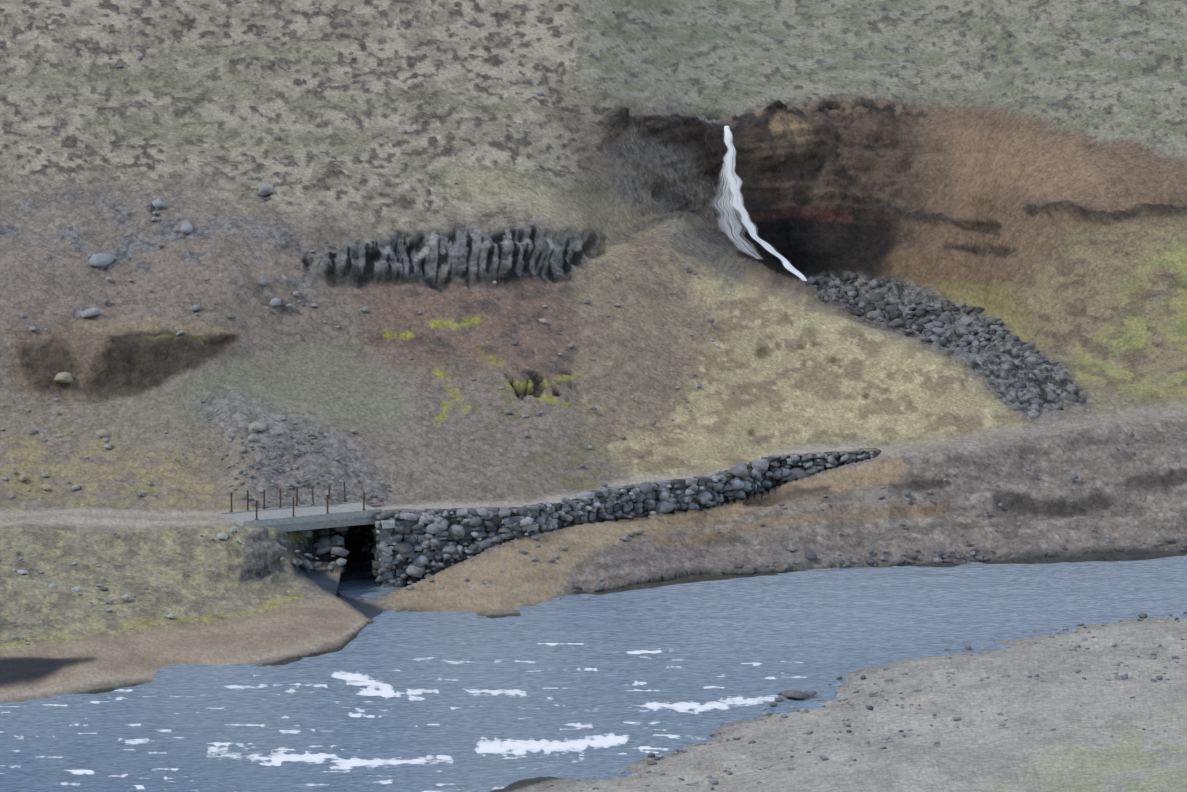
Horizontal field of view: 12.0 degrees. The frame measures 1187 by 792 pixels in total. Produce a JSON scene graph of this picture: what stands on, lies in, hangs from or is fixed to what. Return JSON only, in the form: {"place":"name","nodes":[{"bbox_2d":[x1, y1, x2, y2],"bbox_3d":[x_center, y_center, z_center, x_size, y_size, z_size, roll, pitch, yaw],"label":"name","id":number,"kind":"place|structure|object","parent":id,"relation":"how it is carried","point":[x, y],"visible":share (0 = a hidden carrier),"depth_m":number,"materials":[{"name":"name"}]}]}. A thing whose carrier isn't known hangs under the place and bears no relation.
{"place":"outdoors","nodes":[
{"label":"outdoors","id":0,"kind":"place"},
{"bbox_2d":[0,0,1186,791],"bbox_3d":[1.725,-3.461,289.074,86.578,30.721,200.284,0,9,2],"label":"terrain","id":1,"kind":"structure","parent":0,"point":[1018,168],"depth_m":307.64,"materials":[{"name":"brown soil"}]},
{"bbox_2d":[218,500,381,531],"bbox_3d":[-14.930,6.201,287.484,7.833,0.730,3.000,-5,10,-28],"label":"bridge deck","id":2,"kind":"structure","parent":1,"relation":"on","point":[316,516],"depth_m":286.80,"materials":[{"name":"concrete"}]},
{"bbox_2d":[229,482,364,519],"bbox_3d":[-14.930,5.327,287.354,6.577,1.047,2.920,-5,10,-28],"label":"railing posts","id":3,"kind":"object","parent":2,"relation":"on","point":[328,496],"visible":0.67,"depth_m":287.84,"materials":[{"name":"brown metal"}]},
{"bbox_2d":[371,505,539,587],"bbox_3d":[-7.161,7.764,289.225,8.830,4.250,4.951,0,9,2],"label":"stone wall","id":4,"kind":"structure","parent":1,"relation":"on","point":[388,526],"depth_m":288.22,"materials":[{"name":"grey stone"}]},
{"bbox_2d":[0,0,1186,791],"bbox_3d":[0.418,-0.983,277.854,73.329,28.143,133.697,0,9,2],"label":"scattered rocks","id":5,"kind":"object","parent":1,"relation":"on","point":[438,524],"visible":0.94,"depth_m":294.25,"materials":[{"name":"grey stone"}]},
{"bbox_2d":[510,451,878,539],"bbox_3d":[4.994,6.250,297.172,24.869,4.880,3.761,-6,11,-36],"label":"road retaining wall","id":6,"kind":"structure","parent":1,"relation":"on","point":[594,496],"depth_m":295.30,"materials":[{"name":"grey stone"}]},
{"bbox_2d":[723,126,806,280],"bbox_3d":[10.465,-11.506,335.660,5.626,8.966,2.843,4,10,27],"label":"waterfall","id":7,"kind":"structure","parent":1,"relation":"on","point":[734,184],"depth_m":336.22,"materials":[{"name":"white liquid"}]},
{"bbox_2d":[711,163,760,258],"bbox_3d":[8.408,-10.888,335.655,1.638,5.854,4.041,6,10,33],"label":"waterfall spray","id":8,"kind":"object","parent":7,"relation":"attached to","point":[729,206],"visible":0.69,"depth_m":336.06,"materials":[{"name":"white liquid"}]},
{"bbox_2d":[0,541,1186,791],"bbox_3d":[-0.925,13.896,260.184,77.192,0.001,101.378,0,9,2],"label":"river water","id":9,"kind":"structure","parent":0,"point":[558,687],"depth_m":263.65,"materials":[{"name":"blue liquid"}]}
]}

